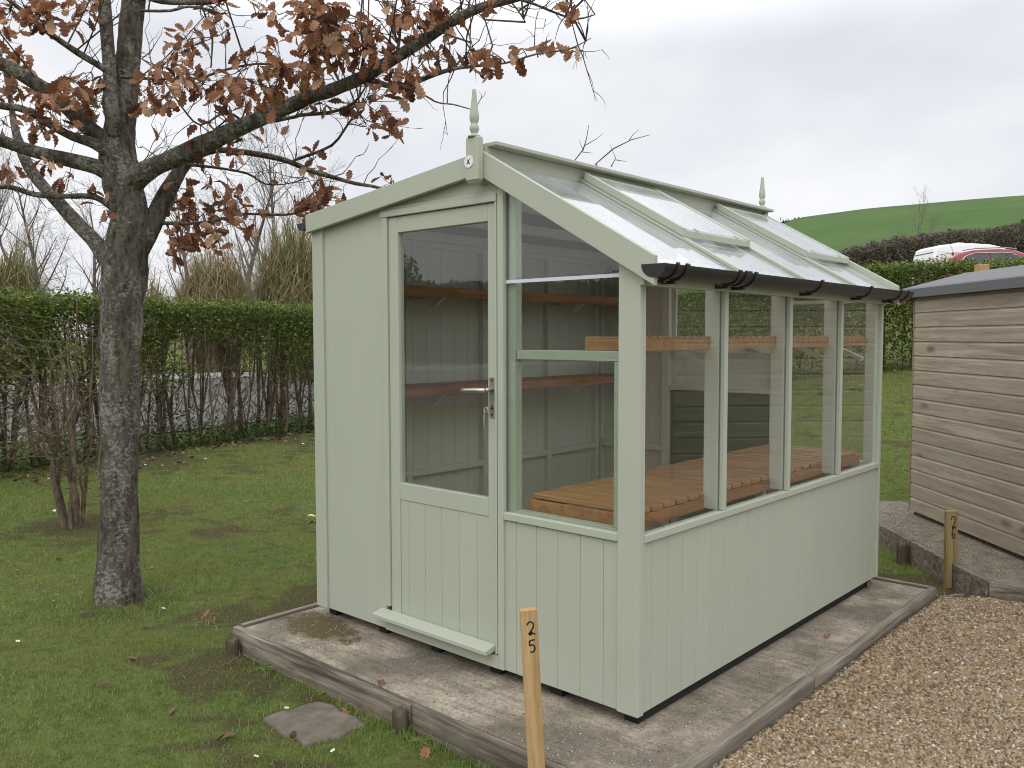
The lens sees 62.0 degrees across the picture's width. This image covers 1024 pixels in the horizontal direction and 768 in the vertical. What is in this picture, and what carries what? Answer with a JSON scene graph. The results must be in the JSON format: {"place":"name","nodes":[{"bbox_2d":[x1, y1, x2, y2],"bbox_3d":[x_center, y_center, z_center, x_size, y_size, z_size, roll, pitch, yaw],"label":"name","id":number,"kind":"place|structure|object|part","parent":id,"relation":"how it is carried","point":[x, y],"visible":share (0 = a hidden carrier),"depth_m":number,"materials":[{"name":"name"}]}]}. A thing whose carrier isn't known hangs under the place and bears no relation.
{"place":"outdoors","nodes":[
{"label":"outdoors","id":0,"kind":"place"},
{"bbox_2d":[0,218,67,378],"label":"pampas grass","id":1,"kind":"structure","parent":0,"point":[19,273],"depth_m":17.69,"materials":[{"name":"beige plant"}]},
{"bbox_2d":[0,377,313,442],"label":"car park","id":2,"kind":"structure","parent":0,"point":[197,386],"depth_m":15.21,"materials":[{"name":"grey asphalt"}]},
{"bbox_2d":[140,259,185,375],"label":"pampas grass","id":3,"kind":"object","parent":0,"point":[152,291],"depth_m":19.71,"materials":[{"name":"beige plant"}]},
{"bbox_2d":[165,228,266,372],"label":"pampas grass","id":4,"kind":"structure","parent":0,"point":[213,282],"depth_m":19.89,"materials":[{"name":"beige plant"}]},
{"bbox_2d":[0,302,966,767],"bbox_3d":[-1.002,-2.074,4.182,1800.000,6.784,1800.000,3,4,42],"label":"ground","id":5,"kind":"structure","parent":0,"point":[194,680],"depth_m":4.91,"materials":[{"name":"green plant"}]},
{"bbox_2d":[0,133,59,275],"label":"bare tree","id":6,"kind":"object","parent":5,"relation":"on","point":[2,201],"visible":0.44,"depth_m":24.87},
{"bbox_2d":[0,161,68,360],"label":"bare tree","id":7,"kind":"object","parent":5,"relation":"on","point":[2,248],"visible":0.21,"depth_m":30.08,"materials":[{"name":"brown plant"}]},
{"bbox_2d":[0,137,100,371],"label":"bare tree","id":8,"kind":"object","parent":5,"relation":"on","point":[33,255],"visible":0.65,"depth_m":21.51,"materials":[{"name":"brown plant"}]},
{"bbox_2d":[41,170,106,362],"bbox_3d":[-13.938,-3.922,27.780,2.988,6.840,3.261,-1,3,-15],"label":"bare tree","id":9,"kind":"object","parent":5,"relation":"on","point":[94,280],"visible":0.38,"depth_m":27.69,"materials":[{"name":"brown plant"}]},
{"bbox_2d":[0,276,175,528],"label":"bare shrub","id":10,"kind":"object","parent":5,"relation":"on","point":[71,519],"visible":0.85,"depth_m":6.69,"materials":[{"name":"brown plant"}]},
{"bbox_2d":[97,680,108,685],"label":"fallen leaf","id":11,"kind":"object","parent":5,"relation":"on","point":[105,682],"visible":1,"depth_m":3.67,"materials":[{"name":"brown plant"}]},
{"bbox_2d":[2,372,277,387],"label":"kerb","id":12,"kind":"structure","parent":5,"relation":"on","point":[176,376],"depth_m":17.81,"materials":[{"name":"grey"}]},
{"bbox_2d":[139,619,149,626],"bbox_3d":[-1.920,1.248,4.451,0.058,0.036,0.044,3,4,42],"label":"fallen leaf","id":13,"kind":"object","parent":5,"relation":"on","point":[144,623],"visible":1,"depth_m":4.46,"materials":[{"name":"brown plant"}]},
{"bbox_2d":[0,282,314,479],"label":"hedge","id":14,"kind":"object","parent":5,"relation":"on","point":[293,318],"visible":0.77,"depth_m":11.60,"materials":[{"name":"green plant"}]},
{"bbox_2d":[12,430,314,482],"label":"leaf litter","id":15,"kind":"object","parent":5,"relation":"on","point":[183,452],"visible":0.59,"depth_m":11.64,"materials":[{"name":"brown plant"}]},
{"bbox_2d":[167,708,175,714],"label":"fallen leaf","id":16,"kind":"object","parent":5,"relation":"on","point":[170,711],"visible":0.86,"depth_m":3.45,"materials":[{"name":"brown plant"}]},
{"bbox_2d":[146,142,245,363],"bbox_3d":[-10.655,-4.261,28.565,4.290,7.509,4.151,0,3,-7],"label":"bare tree","id":17,"kind":"object","parent":5,"relation":"on","point":[182,272],"visible":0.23,"depth_m":28.17,"materials":[{"name":"brown plant"}]},
{"bbox_2d":[189,610,227,628],"bbox_3d":[-1.651,1.257,4.559,0.336,0.035,0.224,3,4,42],"label":"grass tuft","id":18,"kind":"object","parent":5,"relation":"on","point":[207,618],"visible":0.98,"depth_m":4.57,"materials":[{"name":"plant"}]},
{"bbox_2d":[213,732,224,740],"bbox_3d":[-1.094,1.318,3.187,0.047,0.036,0.034,3,4,42],"label":"fallen leaf","id":19,"kind":"object","parent":5,"relation":"on","point":[220,736],"visible":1,"depth_m":3.19,"materials":[{"name":"brown plant"}]},
{"bbox_2d":[221,732,234,738],"bbox_3d":[-1.076,1.334,3.237,0.055,0.018,0.030,-1,3,-14],"label":"fallen leaf","id":20,"kind":"object","parent":5,"relation":"on","point":[227,734],"visible":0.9,"depth_m":3.24,"materials":[{"name":"brown plant"}]},
{"bbox_2d":[225,636,239,654],"bbox_3d":[-1.345,1.352,4.112,0.078,0.263,0.057,2,4,31],"label":"edging peg","id":21,"kind":"object","parent":5,"relation":"on","point":[232,645],"visible":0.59,"depth_m":4.08,"materials":[{"name":"brown wood"}]},
{"bbox_2d":[185,122,308,297],"bbox_3d":[-7.242,-3.835,23.577,3.996,7.228,4.130,1,3,23],"label":"bare tree","id":22,"kind":"object","parent":5,"relation":"on","point":[271,195],"visible":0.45,"depth_m":23.83,"materials":[{"name":"brown plant"}]},
{"bbox_2d":[206,96,318,365],"bbox_3d":[-7.580,-4.729,26.308,4.169,8.746,3.820,-1,3,-17],"label":"bare tree","id":23,"kind":"object","parent":5,"relation":"on","point":[262,189],"visible":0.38,"depth_m":26.59,"materials":[{"name":"brown plant"}]},
{"bbox_2d":[255,663,272,670],"bbox_3d":[-1.139,1.299,3.905,0.084,0.013,0.087,3,4,42],"label":"weed","id":24,"kind":"object","parent":5,"relation":"on","point":[263,667],"visible":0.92,"depth_m":3.90,"materials":[{"name":"green plant"}]},
{"bbox_2d":[233,186,313,378],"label":"pampas grass","id":25,"kind":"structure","parent":5,"relation":"on","point":[287,272],"depth_m":18.68,"materials":[{"name":"beige plant"}]},
{"bbox_2d":[241,603,318,627],"bbox_3d":[-0.347,1.246,5.262,0.033,0.264,2.900,3,4,42],"label":"edging board","id":26,"kind":"object","parent":5,"relation":"on","point":[277,615],"visible":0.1,"depth_m":4.33,"materials":[{"name":"grey wood"}]},
{"bbox_2d":[289,731,296,738],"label":"fallen leaf","id":27,"kind":"object","parent":5,"relation":"on","point":[292,734],"visible":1,"depth_m":3.18,"materials":[{"name":"brown plant"}]},
{"bbox_2d":[0,0,608,607],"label":"oak tree","id":28,"kind":"object","parent":5,"relation":"on","point":[122,250],"visible":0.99,"depth_m":4.80,"materials":[{"name":"brown plant"}]},
{"bbox_2d":[263,138,346,246],"bbox_3d":[-5.048,-3.268,22.056,2.677,6.129,2.922,-2,4,-30],"label":"bare tree","id":29,"kind":"object","parent":5,"relation":"on","point":[302,190],"visible":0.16,"depth_m":21.75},
{"bbox_2d":[263,702,365,747],"bbox_3d":[-0.775,1.352,3.343,0.368,0.066,0.286,3,4,42],"label":"stepping stone","id":30,"kind":"object","parent":5,"relation":"on","point":[316,720],"visible":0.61,"depth_m":3.32,"materials":[{"name":"grey stone"}]},
{"bbox_2d":[233,625,414,732],"bbox_3d":[-0.870,1.336,3.752,1.315,0.253,0.040,3,4,42],"label":"edging board","id":31,"kind":"object","parent":5,"relation":"on","point":[330,680],"visible":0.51,"depth_m":3.68,"materials":[{"name":"grey wood"}]},
{"bbox_2d":[340,707,348,713],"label":"fallen leaf","id":32,"kind":"object","parent":5,"relation":"on","point":[344,710],"visible":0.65,"depth_m":3.44,"materials":[{"name":"brown plant"}]},
{"bbox_2d":[344,700,391,722],"bbox_3d":[-0.551,1.326,3.492,0.373,0.041,0.258,3,4,42],"label":"grass tuft","id":33,"kind":"object","parent":5,"relation":"on","point":[361,708],"visible":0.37,"depth_m":3.46,"materials":[{"name":"green plant"}]},
{"bbox_2d":[392,705,408,734],"bbox_3d":[-0.430,1.385,3.283,0.069,0.286,0.057,3,4,42],"label":"edging peg","id":34,"kind":"object","parent":5,"relation":"on","point":[400,715],"visible":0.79,"depth_m":3.25,"materials":[{"name":"brown wood"}]},
{"bbox_2d":[410,736,429,744],"bbox_3d":[-0.346,1.334,3.197,0.089,0.010,0.069,1,3,12],"label":"weed","id":35,"kind":"object","parent":5,"relation":"on","point":[419,740],"visible":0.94,"depth_m":3.20,"materials":[{"name":"green plant"}]},
{"bbox_2d":[419,747,430,758],"bbox_3d":[-0.311,1.332,3.074,0.040,0.036,0.069,1,3,11],"label":"fallen leaf","id":36,"kind":"object","parent":5,"relation":"on","point":[424,751],"visible":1,"depth_m":3.07,"materials":[{"name":"brown plant"}]},
{"bbox_2d":[412,703,565,767],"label":"edging board","id":37,"kind":"object","parent":5,"relation":"on","point":[473,742],"visible":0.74,"depth_m":3.08,"materials":[{"name":"grey wood"}]},
{"bbox_2d":[520,607,544,767],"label":"marker post","id":38,"kind":"object","parent":5,"relation":"on","point":[532,688],"visible":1,"depth_m":2.77,"materials":[{"name":"beige wood"}]},
{"bbox_2d":[246,579,924,767],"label":"concrete slab","id":39,"kind":"structure","parent":5,"relation":"on","point":[379,658],"depth_m":3.48,"materials":[{"name":"grey concrete"}]},
{"bbox_2d":[377,679,384,686],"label":"fallen leaf","id":40,"kind":"object","parent":39,"relation":"on","point":[380,682],"visible":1,"depth_m":3.48,"materials":[{"name":"brown plant"}]},
{"bbox_2d":[251,584,916,767],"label":"grit","id":41,"kind":"object","parent":39,"relation":"on","point":[571,703],"visible":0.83,"depth_m":3.45,"materials":[{"name":"gravel"}]},
{"bbox_2d":[297,89,913,723],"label":"potting shed","id":42,"kind":"structure","parent":39,"relation":"on","point":[497,341],"depth_m":3.92,"materials":[{"name":"green paint"}]},
{"bbox_2d":[373,203,494,655],"bbox_3d":[-0.349,0.180,3.710,0.736,1.846,0.102,3,4,42],"label":"door","id":43,"kind":"structure","parent":42,"relation":"in","point":[443,540],"depth_m":3.73,"materials":[{"name":"green paint"}]},
{"bbox_2d":[509,194,618,531],"bbox_3d":[0.209,-0.117,3.273,0.559,1.365,0.044,3,4,42],"label":"window frame","id":44,"kind":"structure","parent":42,"relation":"in","point":[516,354],"depth_m":3.42,"materials":[{"name":"green paint"}]},
{"bbox_2d":[528,444,858,526],"bbox_3d":[1.015,0.764,4.173,0.528,0.704,2.257,3,4,42],"label":"staging bench","id":45,"kind":"object","parent":42,"relation":"on","point":[674,493],"visible":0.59,"depth_m":3.72,"materials":[{"name":"brown wood"}]},
{"bbox_2d":[575,125,647,166],"bbox_3d":[0.965,-0.753,8.623,0.819,3.718,0.158,1,3,13],"label":"bare tree","id":46,"kind":"object","parent":5,"relation":"on","point":[609,151],"visible":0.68,"depth_m":8.50,"materials":[{"name":"brown wood"}]},
{"bbox_2d":[676,675,813,767],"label":"edging board","id":47,"kind":"object","parent":5,"relation":"on","point":[748,727],"visible":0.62,"depth_m":3.10,"materials":[{"name":"wood"}]},
{"bbox_2d":[677,252,1023,379],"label":"hedge","id":48,"kind":"object","parent":5,"relation":"on","point":[687,297],"visible":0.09,"depth_m":12.39,"materials":[{"name":"green plant"}]},
{"bbox_2d":[807,587,935,690],"bbox_3d":[1.792,1.302,4.149,0.044,0.268,1.677,3,4,42],"label":"edging board","id":49,"kind":"object","parent":5,"relation":"on","point":[823,673],"visible":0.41,"depth_m":4.00,"materials":[{"name":"grey wood"}]},
{"bbox_2d":[749,219,1023,270],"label":"hedgerow","id":50,"kind":"object","parent":5,"relation":"on","point":[894,248],"visible":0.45,"depth_m":58.51,"materials":[{"name":"plant"}]},
{"bbox_2d":[879,522,912,554],"bbox_3d":[2.684,1.167,6.407,0.038,0.327,1.373,0,3,1],"label":"edging board","id":51,"kind":"object","parent":5,"relation":"on","point":[889,538],"visible":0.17,"depth_m":5.99,"materials":[{"name":"grey wood"}]},
{"bbox_2d":[872,576,931,588],"bbox_3d":[1.501,1.226,5.561,2.305,0.267,0.029,3,4,42],"label":"edging board","id":52,"kind":"object","parent":5,"relation":"on","point":[901,582],"visible":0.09,"depth_m":4.88,"materials":[{"name":"grey wood"}]},
{"bbox_2d":[896,542,908,564],"bbox_3d":[2.619,1.224,5.722,0.067,0.328,0.089,0,3,-2],"label":"edging peg","id":53,"kind":"object","parent":5,"relation":"on","point":[902,555],"visible":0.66,"depth_m":5.69,"materials":[{"name":"brown wood"}]},
{"bbox_2d":[891,185,942,281],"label":"bare tree","id":54,"kind":"object","parent":5,"relation":"on","point":[921,215],"visible":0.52,"depth_m":60.03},
{"bbox_2d":[909,541,989,597],"bbox_3d":[2.667,1.232,5.232,0.038,0.327,0.946,0,3,1],"label":"edging board","id":55,"kind":"object","parent":5,"relation":"on","point":[930,562],"visible":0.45,"depth_m":5.12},
{"bbox_2d":[943,510,957,587],"bbox_3d":[2.647,1.070,5.145,0.070,0.621,0.031,0,1,2],"label":"marker post","id":56,"kind":"object","parent":5,"relation":"on","point":[950,537],"visible":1,"depth_m":5.13,"materials":[{"name":"brown wood"}]},
{"bbox_2d":[936,594,964,598],"bbox_3d":[2.465,1.292,4.803,0.187,0.216,0.024,-1,3,-14],"label":"edging board","id":57,"kind":"object","parent":5,"relation":"on","point":[962,596],"visible":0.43,"depth_m":4.80,"materials":[{"name":"grey wood"}]},
{"bbox_2d":[879,501,1023,584],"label":"concrete slab","id":58,"kind":"structure","parent":5,"relation":"on","point":[1016,579],"depth_m":5.55,"materials":[{"name":"grey concrete"}]},
{"bbox_2d":[879,503,1023,578],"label":"grit","id":59,"kind":"object","parent":58,"relation":"on","point":[909,514],"visible":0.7,"depth_m":5.65,"materials":[{"name":"gravel"}]},
{"bbox_2d":[900,265,1023,559],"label":"timber shed","id":60,"kind":"structure","parent":58,"relation":"on","point":[967,433],"depth_m":5.73,"materials":[{"name":"wood"}]},
{"bbox_2d":[910,243,1004,278],"bbox_3d":[16.482,-3.940,29.874,4.306,1.979,1.828,0,3,0],"label":"car","id":61,"kind":"object","parent":5,"relation":"on","point":[925,254],"visible":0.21,"depth_m":29.11,"materials":[{"name":"white paint"}]},
{"bbox_2d":[915,243,1023,283],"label":"red car","id":62,"kind":"object","parent":5,"relation":"on","point":[998,253],"visible":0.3,"depth_m":26.11,"materials":[{"name":"red paint"}]},
{"bbox_3d":[14.135,-3.815,26.061,0.880,0.380,0.112,0,3,0],"label":"side window","id":63,"kind":"part","parent":62,"relation":"part of","materials":[{"name":"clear glass"}]},
{"bbox_3d":[15.280,-3.817,26.061,1.290,0.380,0.112,0,3,0],"label":"side window","id":64,"kind":"part","parent":62,"relation":"part of","materials":[{"name":"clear glass"}]},
{"bbox_2d":[974,264,989,271],"bbox_3d":[4.625,0.033,8.456,0.100,2.420,0.100,0,3,-2],"label":"timber post","id":65,"kind":"object","parent":5,"relation":"on","point":[979,267],"visible":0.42,"depth_m":8.34,"materials":[{"name":"beige wood"}]},
{"bbox_2d":[989,580,1023,602],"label":"edging board","id":66,"kind":"object","parent":5,"relation":"on","point":[1007,591],"visible":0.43,"depth_m":4.69,"materials":[{"name":"grey wood"}]},
{"bbox_2d":[0,0,1023,337],"label":"sky","id":67,"kind":"structure","parent":0,"point":[838,105],"materials":[{"name":"white"}]},
{"bbox_2d":[677,195,1023,335],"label":"hill","id":68,"kind":"structure","parent":0,"point":[839,231],"depth_m":138.16,"materials":[{"name":"green plant"}]},
{"bbox_2d":[713,596,1023,767],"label":"gravel","id":69,"kind":"structure","parent":0,"point":[896,698],"depth_m":3.31,"materials":[{"name":"beige gravel"}]}
]}

